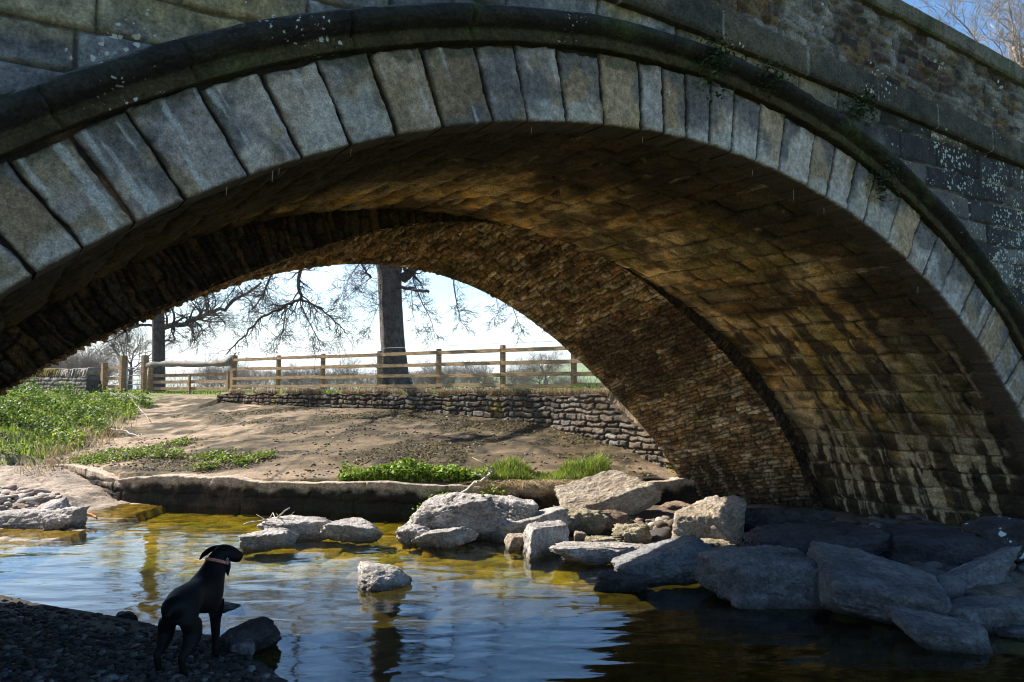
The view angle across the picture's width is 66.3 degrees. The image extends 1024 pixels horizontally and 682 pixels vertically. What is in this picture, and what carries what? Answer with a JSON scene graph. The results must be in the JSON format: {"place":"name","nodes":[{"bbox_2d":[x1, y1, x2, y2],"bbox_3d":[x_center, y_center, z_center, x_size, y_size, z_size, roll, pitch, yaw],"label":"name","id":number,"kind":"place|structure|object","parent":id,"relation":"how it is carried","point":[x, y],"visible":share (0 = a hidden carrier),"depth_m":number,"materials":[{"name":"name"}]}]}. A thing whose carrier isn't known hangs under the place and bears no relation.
{"place":"outdoors","nodes":[
{"label":"outdoors","id":0,"kind":"place"},
{"bbox_2d":[59,366,457,389],"bbox_3d":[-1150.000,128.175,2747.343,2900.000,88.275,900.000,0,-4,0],"label":"hills","id":1,"kind":"structure","parent":0,"point":[168,371],"depth_m":2589.33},
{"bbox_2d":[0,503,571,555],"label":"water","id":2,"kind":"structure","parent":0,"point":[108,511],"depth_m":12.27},
{"bbox_2d":[223,601,245,615],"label":"boulder","id":3,"kind":"object","parent":2,"relation":"in","point":[235,609],"visible":0.59,"depth_m":7.01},
{"bbox_2d":[320,517,382,543],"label":"boulder","id":4,"kind":"object","parent":2,"relation":"in","point":[355,530],"visible":1,"depth_m":10.14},
{"bbox_2d":[355,561,411,592],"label":"boulder","id":5,"kind":"object","parent":2,"relation":"in","point":[373,577],"visible":1,"depth_m":7.72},
{"bbox_2d":[504,533,523,551],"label":"boulder","id":6,"kind":"object","parent":2,"relation":"in","point":[513,542],"visible":0.73,"depth_m":9.58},
{"bbox_2d":[573,531,586,541],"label":"boulder","id":7,"kind":"object","parent":2,"relation":"on","point":[579,536],"visible":0.72,"depth_m":10.03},
{"bbox_2d":[549,541,645,565],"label":"boulder","id":8,"kind":"object","parent":2,"relation":"on","point":[594,553],"visible":0.71,"depth_m":8.82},
{"bbox_2d":[584,535,621,541],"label":"boulder","id":9,"kind":"object","parent":2,"relation":"on","point":[595,538],"visible":0.46,"depth_m":9.67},
{"bbox_2d":[593,570,648,594],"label":"boulder","id":10,"kind":"object","parent":2,"relation":"on","point":[610,581],"visible":1,"depth_m":7.58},
{"bbox_2d":[611,535,713,587],"bbox_3d":[1.689,2.326,8.290,1.336,0.487,0.767,0,-4,-7],"label":"boulder","id":11,"kind":"object","parent":2,"relation":"in","point":[672,561],"visible":0.76,"depth_m":7.97,"materials":[{"name":"stone"}]},
{"bbox_2d":[693,545,830,620],"bbox_3d":[2.331,2.256,7.393,1.149,0.522,0.846,0,-4,0],"label":"boulder","id":12,"kind":"object","parent":2,"relation":"in","point":[777,583],"visible":0.92,"depth_m":7.10,"materials":[{"name":"stone"}]},
{"bbox_2d":[883,605,994,662],"bbox_3d":[3.271,2.252,6.036,0.728,0.291,0.388,-1,-4,20],"label":"boulder","id":13,"kind":"object","parent":2,"relation":"in","point":[952,637],"visible":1,"depth_m":5.91,"materials":[{"name":"stone"}]},
{"bbox_2d":[994,625,1023,640],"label":"boulder","id":14,"kind":"object","parent":2,"relation":"on","point":[1014,632],"visible":1,"depth_m":6.21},
{"bbox_2d":[107,390,470,394],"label":"field grass","id":15,"kind":"structure","parent":0,"point":[202,391],"depth_m":28.49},
{"bbox_2d":[325,363,605,389],"bbox_3d":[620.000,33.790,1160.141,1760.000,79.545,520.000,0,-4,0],"label":"hills","id":16,"kind":"structure","parent":0,"point":[580,367],"depth_m":1064.37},
{"bbox_2d":[0,390,1023,681],"bbox_3d":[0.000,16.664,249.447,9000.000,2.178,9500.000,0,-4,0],"label":"ground","id":17,"kind":"structure","parent":0,"point":[484,616],"depth_m":8.20,"materials":[{"name":"soil"}]},
{"bbox_2d":[0,508,54,529],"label":"boulder","id":18,"kind":"object","parent":17,"relation":"on","point":[19,518],"visible":0.73,"depth_m":11.14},
{"bbox_2d":[0,484,87,512],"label":"shingle","id":19,"kind":"object","parent":17,"relation":"on","point":[9,493],"visible":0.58,"depth_m":12.75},
{"bbox_2d":[41,497,70,509],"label":"boulder","id":20,"kind":"object","parent":19,"relation":"on","point":[60,503],"visible":0.38,"depth_m":11.89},
{"bbox_2d":[10,367,102,393],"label":"drystone wall","id":21,"kind":"structure","parent":17,"relation":"on","point":[87,379],"depth_m":26.84,"materials":[{"name":"stone"}]},
{"bbox_2d":[38,506,89,530],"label":"boulder","id":22,"kind":"object","parent":17,"relation":"on","point":[68,517],"visible":0.91,"depth_m":11.06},
{"bbox_2d":[0,414,141,476],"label":"dead stalks","id":23,"kind":"object","parent":17,"relation":"on","point":[95,436],"visible":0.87,"depth_m":16.30,"materials":[{"name":"beige plant"}]},
{"bbox_2d":[0,390,151,465],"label":"bank grass","id":24,"kind":"structure","parent":17,"relation":"on","point":[26,443],"depth_m":18.55,"materials":[{"name":"plant"}]},
{"bbox_2d":[0,380,154,464],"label":"bank leaves","id":25,"kind":"object","parent":17,"relation":"on","point":[69,433],"visible":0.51,"depth_m":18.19,"materials":[{"name":"green plant"}]},
{"bbox_2d":[44,343,118,373],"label":"bare tree","id":26,"kind":"object","parent":17,"relation":"on","point":[87,360],"visible":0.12,"depth_m":53.27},
{"bbox_2d":[52,342,117,383],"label":"bare tree","id":27,"kind":"object","parent":17,"relation":"on","point":[77,365],"visible":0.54,"depth_m":51.10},
{"bbox_2d":[100,363,118,391],"bbox_3d":[-16.033,1.534,31.021,2.354,1.350,0.262,-2,-4,28],"label":"short fence","id":28,"kind":"object","parent":17,"relation":"on","point":[104,377],"visible":0.63,"depth_m":31.00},
{"bbox_2d":[90,342,137,384],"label":"bare tree","id":29,"kind":"object","parent":17,"relation":"on","point":[115,373],"visible":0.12,"depth_m":64.42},
{"bbox_2d":[118,355,127,391],"bbox_3d":[-15.052,1.371,30.313,0.220,1.611,0.220,-2,-4,35],"label":"gate post","id":30,"kind":"object","parent":17,"relation":"on","point":[122,370],"visible":0.62,"depth_m":30.24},
{"bbox_2d":[126,359,140,391],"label":"metal gate","id":31,"kind":"structure","parent":30,"relation":"attached to","point":[127,380],"depth_m":30.16,"materials":[{"name":"metal"}]},
{"bbox_2d":[115,611,137,620],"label":"boulder","id":32,"kind":"object","parent":17,"relation":"on","point":[128,615],"visible":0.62,"depth_m":6.61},
{"bbox_2d":[111,427,144,438],"bbox_3d":[-8.931,2.126,18.331,0.207,0.226,2.599,3,-5,-42],"label":"branch","id":33,"kind":"object","parent":17,"relation":"on","point":[133,433],"visible":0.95,"depth_m":18.26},
{"bbox_2d":[92,320,178,390],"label":"bare tree","id":34,"kind":"object","parent":17,"relation":"on","point":[131,370],"visible":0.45,"depth_m":52.14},
{"bbox_2d":[0,598,277,681],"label":"gravel","id":35,"kind":"structure","parent":17,"relation":"on","point":[74,662],"depth_m":5.34,"materials":[{"name":"gravel"}]},
{"bbox_2d":[140,355,148,392],"bbox_3d":[-13.800,1.343,29.440,0.210,1.625,0.210,-2,-4,35],"label":"gate post","id":36,"kind":"object","parent":17,"relation":"on","point":[144,368],"visible":0.58,"depth_m":29.36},
{"bbox_2d":[146,368,150,390],"bbox_3d":[-13.486,1.552,29.158,0.199,1.116,0.196,0,-4,0],"label":"gate post","id":37,"kind":"object","parent":17,"relation":"on","point":[148,378],"visible":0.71,"depth_m":29.09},
{"bbox_2d":[145,358,237,393],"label":"wooden gate","id":38,"kind":"structure","parent":37,"relation":"attached to","point":[174,363],"depth_m":27.71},
{"bbox_2d":[89,281,287,391],"bbox_3d":[-13.057,-4.798,31.144,10.667,14.045,6.691,-2,-4,33],"label":"bare tree","id":39,"kind":"object","parent":17,"relation":"on","point":[160,325],"visible":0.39,"depth_m":30.41,"materials":[{"name":"brown plant"}]},
{"bbox_2d":[153,544,242,675],"bbox_3d":[-2.154,1.839,5.359,0.302,0.760,0.848,0,-4,5],"label":"dog","id":40,"kind":"object","parent":17,"relation":"on","point":[185,605],"visible":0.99,"depth_m":5.17},
{"bbox_2d":[189,353,224,386],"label":"bare tree","id":41,"kind":"object","parent":17,"relation":"on","point":[206,372],"visible":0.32,"depth_m":139.49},
{"bbox_2d":[195,372,222,386],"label":"bare tree","id":42,"kind":"object","parent":17,"relation":"on","point":[205,378],"visible":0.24,"depth_m":126.05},
{"bbox_2d":[199,350,257,387],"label":"bare tree","id":43,"kind":"object","parent":17,"relation":"on","point":[228,369],"visible":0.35,"depth_m":110.91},
{"bbox_2d":[229,639,254,655],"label":"cobble","id":44,"kind":"object","parent":17,"relation":"on","point":[244,646],"visible":0.98,"depth_m":5.65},
{"bbox_2d":[224,362,269,388],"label":"bare tree","id":45,"kind":"object","parent":17,"relation":"on","point":[251,374],"visible":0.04,"depth_m":149.28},
{"bbox_2d":[219,616,281,655],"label":"boulder","id":46,"kind":"object","parent":17,"relation":"on","point":[263,633],"visible":0.56,"depth_m":5.85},
{"bbox_2d":[240,363,275,389],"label":"bare tree","id":47,"kind":"object","parent":17,"relation":"on","point":[260,375],"visible":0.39,"depth_m":123.63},
{"bbox_2d":[256,370,275,384],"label":"bare tree","id":48,"kind":"object","parent":17,"relation":"on","point":[267,380],"visible":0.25,"depth_m":130.68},
{"bbox_2d":[238,527,299,555],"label":"boulder","id":49,"kind":"object","parent":17,"relation":"on","point":[267,540],"visible":1,"depth_m":9.59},
{"bbox_2d":[261,365,291,384],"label":"bare tree","id":50,"kind":"object","parent":17,"relation":"on","point":[270,373],"visible":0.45,"depth_m":114.00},
{"bbox_2d":[281,370,303,389],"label":"bare tree","id":51,"kind":"object","parent":17,"relation":"on","point":[288,379],"visible":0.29,"depth_m":115.42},
{"bbox_2d":[256,515,332,543],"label":"boulder","id":52,"kind":"object","parent":17,"relation":"on","point":[307,529],"visible":0.66,"depth_m":10.38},
{"bbox_2d":[256,507,289,519],"bbox_3d":[-3.202,2.377,10.513,0.330,0.277,0.294,-2,-4,26],"label":"driftwood","id":53,"kind":"object","parent":52,"relation":"on","point":[278,516],"visible":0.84,"depth_m":10.54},
{"bbox_2d":[281,359,307,388],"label":"bare tree","id":54,"kind":"object","parent":17,"relation":"on","point":[293,370],"visible":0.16,"depth_m":130.37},
{"bbox_2d":[281,360,327,389],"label":"bare tree","id":55,"kind":"object","parent":17,"relation":"on","point":[300,381],"visible":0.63,"depth_m":95.96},
{"bbox_2d":[309,364,335,390],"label":"bare tree","id":56,"kind":"object","parent":17,"relation":"on","point":[318,373],"visible":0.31,"depth_m":118.30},
{"bbox_2d":[303,365,343,389],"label":"bare tree","id":57,"kind":"object","parent":17,"relation":"on","point":[315,374],"visible":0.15,"depth_m":142.33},
{"bbox_2d":[325,352,365,389],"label":"bare tree","id":58,"kind":"object","parent":17,"relation":"on","point":[346,370],"visible":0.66,"depth_m":108.17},
{"bbox_2d":[0,463,698,522],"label":"river wall","id":59,"kind":"structure","parent":17,"relation":"on","point":[389,501],"depth_m":12.75,"materials":[{"name":"stone"}]},
{"bbox_2d":[477,480,508,495],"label":"weed leaves","id":60,"kind":"object","parent":59,"relation":"on","point":[495,490],"visible":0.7,"depth_m":11.94,"materials":[{"name":"green plant"}]},
{"bbox_2d":[464,478,581,489],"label":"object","id":61,"kind":"structure","parent":59,"relation":"on","point":[509,484],"depth_m":12.08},
{"bbox_2d":[49,406,656,480],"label":"litter","id":62,"kind":"object","parent":17,"relation":"on","point":[303,454],"visible":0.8,"depth_m":15.37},
{"bbox_2d":[108,361,601,390],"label":"hedge","id":63,"kind":"object","parent":17,"relation":"on","point":[201,385],"visible":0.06,"depth_m":107.21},
{"bbox_2d":[57,388,658,471],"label":"moss tufts","id":64,"kind":"object","parent":17,"relation":"on","point":[111,455],"visible":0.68,"depth_m":15.02,"materials":[{"name":"green plant"}]},
{"bbox_2d":[345,368,373,388],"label":"bare tree","id":65,"kind":"object","parent":17,"relation":"on","point":[352,382],"visible":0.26,"depth_m":125.86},
{"bbox_2d":[167,264,553,391],"bbox_3d":[-6.109,-5.942,24.680,12.786,15.527,13.192,1,-4,-23],"label":"bare tree","id":66,"kind":"object","parent":17,"relation":"on","point":[391,279],"visible":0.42,"depth_m":23.49,"materials":[{"name":"brown plant"}]},
{"bbox_2d":[360,358,376,383],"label":"bare tree","id":67,"kind":"object","parent":17,"relation":"on","point":[374,371],"visible":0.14,"depth_m":120.40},
{"bbox_2d":[110,406,650,475],"bbox_3d":[-3.734,1.926,15.761,12.911,1.015,6.609,-3,-5,38],"label":"moss mat","id":68,"kind":"object","parent":17,"relation":"on","point":[374,416],"visible":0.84,"depth_m":15.14,"materials":[{"name":"green plant"}]},
{"bbox_2d":[395,524,429,548],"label":"boulder","id":69,"kind":"object","parent":17,"relation":"on","point":[406,535],"visible":0.71,"depth_m":9.97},
{"bbox_2d":[337,457,495,483],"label":"edge leaves","id":70,"kind":"object","parent":17,"relation":"on","point":[423,467],"visible":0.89,"depth_m":12.52,"materials":[{"name":"green plant"}]},
{"bbox_2d":[230,341,605,391],"bbox_3d":[-3.110,0.897,21.982,15.420,1.486,0.183,-2,-4,35],"label":"rail fence","id":71,"kind":"object","parent":17,"relation":"on","point":[502,363],"visible":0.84,"depth_m":21.44,"materials":[{"name":"wood"}]},
{"bbox_2d":[408,367,447,388],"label":"bare tree","id":72,"kind":"object","parent":17,"relation":"on","point":[419,380],"visible":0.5,"depth_m":89.53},
{"bbox_2d":[412,356,449,389],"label":"bare tree","id":73,"kind":"object","parent":17,"relation":"on","point":[428,371],"visible":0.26,"depth_m":91.30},
{"bbox_2d":[411,526,478,549],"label":"boulder","id":74,"kind":"object","parent":17,"relation":"on","point":[446,538],"visible":1,"depth_m":9.73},
{"bbox_2d":[425,361,467,389],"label":"bare tree","id":75,"kind":"object","parent":17,"relation":"on","point":[446,379],"visible":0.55,"depth_m":89.65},
{"bbox_2d":[217,392,676,473],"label":"retaining wall","id":76,"kind":"structure","parent":17,"relation":"on","point":[604,420],"depth_m":16.69,"materials":[{"name":"stone"}]},
{"bbox_2d":[225,387,613,395],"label":"overhanging grass","id":77,"kind":"structure","parent":76,"relation":"on","point":[541,391],"depth_m":18.04,"materials":[{"name":"plant"}]},
{"bbox_2d":[434,357,469,388],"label":"bare tree","id":78,"kind":"object","parent":17,"relation":"on","point":[454,370],"visible":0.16,"depth_m":135.55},
{"bbox_2d":[241,380,673,468],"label":"terrace grass","id":79,"kind":"structure","parent":17,"relation":"on","point":[570,386],"depth_m":16.98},
{"bbox_2d":[404,492,512,535],"bbox_3d":[-0.752,2.424,10.586,1.623,0.750,0.876,0,-4,0],"label":"boulder","id":80,"kind":"object","parent":17,"relation":"on","point":[480,514],"visible":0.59,"depth_m":10.22,"materials":[{"name":"stone"}]},
{"bbox_2d":[452,360,477,388],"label":"bare tree","id":81,"kind":"object","parent":17,"relation":"on","point":[466,372],"visible":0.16,"depth_m":110.77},
{"bbox_2d":[454,356,489,388],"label":"bare tree","id":82,"kind":"object","parent":17,"relation":"on","point":[475,378],"visible":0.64,"depth_m":98.32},
{"bbox_2d":[459,457,494,492],"bbox_3d":[-0.524,2.102,12.073,0.376,0.596,0.811,-3,-5,40],"label":"driftwood","id":83,"kind":"object","parent":17,"relation":"on","point":[469,488],"visible":0.9,"depth_m":12.06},
{"bbox_2d":[474,359,497,389],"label":"bare tree","id":84,"kind":"object","parent":17,"relation":"on","point":[486,367],"visible":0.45,"depth_m":102.62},
{"bbox_2d":[486,368,499,387],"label":"bare tree","id":85,"kind":"object","parent":17,"relation":"on","point":[496,381],"visible":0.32,"depth_m":146.82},
{"bbox_2d":[467,494,539,548],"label":"boulder","id":86,"kind":"object","parent":17,"relation":"on","point":[512,508],"visible":0.38,"depth_m":10.39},
{"bbox_2d":[0,0,1023,526],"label":"stone bridge","id":87,"kind":"structure","parent":17,"relation":"on","point":[746,290],"depth_m":7.57,"materials":[{"name":"stone"}]},
{"bbox_2d":[689,30,742,102],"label":"fern leaves","id":88,"kind":"object","parent":87,"relation":"attached to","point":[719,52],"visible":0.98,"depth_m":6.41,"materials":[{"name":"green plant"}]},
{"bbox_2d":[751,58,797,98],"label":"fern leaves","id":89,"kind":"object","parent":87,"relation":"attached to","point":[776,71],"visible":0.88,"depth_m":6.80,"materials":[{"name":"green plant"}]},
{"bbox_2d":[833,81,886,126],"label":"fern leaves","id":90,"kind":"object","parent":87,"relation":"attached to","point":[859,110],"visible":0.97,"depth_m":7.53,"materials":[{"name":"green plant"}]},
{"bbox_2d":[865,156,903,202],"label":"fern leaves","id":91,"kind":"object","parent":87,"relation":"attached to","point":[884,181],"visible":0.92,"depth_m":7.73,"materials":[{"name":"green plant"}]},
{"bbox_2d":[497,355,535,388],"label":"bare tree","id":92,"kind":"object","parent":17,"relation":"on","point":[512,377],"visible":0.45,"depth_m":93.47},
{"bbox_2d":[379,516,670,567],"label":"cobbles","id":93,"kind":"object","parent":17,"relation":"on","point":[427,553],"visible":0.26,"depth_m":10.04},
{"bbox_2d":[490,506,570,545],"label":"boulder","id":94,"kind":"object","parent":93,"relation":"on","point":[499,535],"visible":0.45,"depth_m":10.22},
{"bbox_2d":[510,352,560,383],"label":"bare tree","id":95,"kind":"object","parent":17,"relation":"on","point":[538,381],"visible":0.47,"depth_m":85.70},
{"bbox_2d":[518,341,569,383],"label":"bare tree","id":96,"kind":"object","parent":17,"relation":"on","point":[548,366],"visible":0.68,"depth_m":74.88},
{"bbox_2d":[475,451,614,509],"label":"edge grass","id":97,"kind":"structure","parent":17,"relation":"on","point":[505,469],"depth_m":12.55,"materials":[{"name":"plant"}]},
{"bbox_2d":[522,520,569,569],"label":"boulder","id":98,"kind":"object","parent":17,"relation":"on","point":[540,539],"visible":0.82,"depth_m":9.28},
{"bbox_2d":[534,366,565,388],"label":"bare tree","id":99,"kind":"object","parent":17,"relation":"on","point":[547,381],"visible":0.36,"depth_m":91.86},
{"bbox_2d":[561,370,587,388],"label":"bare tree","id":100,"kind":"object","parent":17,"relation":"on","point":[569,380],"visible":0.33,"depth_m":120.55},
{"bbox_2d":[549,505,610,536],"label":"boulder","id":101,"kind":"object","parent":17,"relation":"on","point":[588,522],"visible":0.64,"depth_m":10.56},
{"bbox_2d":[554,470,661,514],"bbox_3d":[1.411,2.398,11.515,1.540,0.947,0.678,1,-4,-14],"label":"boulder","id":102,"kind":"object","parent":17,"relation":"on","point":[623,491],"visible":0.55,"depth_m":11.36,"materials":[{"name":"stone"}]},
{"bbox_2d":[601,509,629,534],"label":"boulder","id":103,"kind":"object","parent":17,"relation":"on","point":[617,516],"visible":0.27,"depth_m":10.78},
{"bbox_2d":[611,523,652,543],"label":"boulder","id":104,"kind":"object","parent":17,"relation":"on","point":[636,533],"visible":0.73,"depth_m":9.76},
{"bbox_2d":[659,501,690,509],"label":"boulder","id":105,"kind":"object","parent":17,"relation":"on","point":[674,505],"visible":0.39,"depth_m":11.86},
{"bbox_2d":[672,494,746,546],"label":"boulder","id":106,"kind":"object","parent":17,"relation":"on","point":[716,517],"visible":0.62,"depth_m":9.26,"materials":[{"name":"stone"}]},
{"bbox_2d":[700,537,736,547],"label":"boulder","id":107,"kind":"object","parent":17,"relation":"on","point":[713,543],"visible":0.2,"depth_m":8.93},
{"bbox_2d":[743,507,831,539],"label":"boulder","id":108,"kind":"object","parent":17,"relation":"on","point":[759,516],"visible":0.41,"depth_m":9.28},
{"bbox_2d":[739,521,890,555],"bbox_3d":[3.173,2.269,8.377,1.517,0.568,0.760,1,-4,-10],"label":"boulder","id":109,"kind":"object","parent":17,"relation":"on","point":[803,536],"visible":0.34,"depth_m":8.24,"materials":[{"name":"stone"}]},
{"bbox_2d":[639,506,1023,658],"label":"broken stones","id":110,"kind":"object","parent":17,"relation":"on","point":[952,586],"visible":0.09,"depth_m":7.71,"materials":[{"name":"stone"}]},
{"bbox_2d":[948,595,1023,639],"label":"boulder","id":111,"kind":"object","parent":110,"relation":"on","point":[991,615],"visible":0.6,"depth_m":6.37,"materials":[{"name":"stone"}]},
{"bbox_2d":[806,541,952,631],"bbox_3d":[3.226,2.191,6.927,1.162,0.595,1.082,-1,-4,16],"label":"boulder","id":112,"kind":"object","parent":17,"relation":"on","point":[859,584],"visible":0.8,"depth_m":6.68,"materials":[{"name":"stone"}]},
{"bbox_2d":[881,524,1010,571],"bbox_3d":[4.410,2.223,8.215,1.253,0.488,0.965,0,-4,0],"label":"boulder","id":113,"kind":"object","parent":17,"relation":"on","point":[944,546],"visible":0.58,"depth_m":7.94,"materials":[{"name":"stone"}]},
{"bbox_2d":[913,0,1023,67],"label":"bare tree","id":114,"kind":"object","parent":17,"relation":"on","point":[1016,56],"visible":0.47,"depth_m":17.58,"materials":[{"name":"brown plant"}]},
{"bbox_2d":[945,545,1021,588],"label":"boulder","id":115,"kind":"object","parent":17,"relation":"on","point":[992,568],"visible":0.53,"depth_m":7.31,"materials":[{"name":"stone"}]},
{"bbox_2d":[958,516,1023,563],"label":"boulder","id":116,"kind":"object","parent":17,"relation":"on","point":[1005,531],"visible":0.61,"depth_m":8.07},
{"bbox_2d":[59,0,1023,373],"label":"sky","id":117,"kind":"structure","parent":0,"point":[441,288],"materials":[{"name":"white"}]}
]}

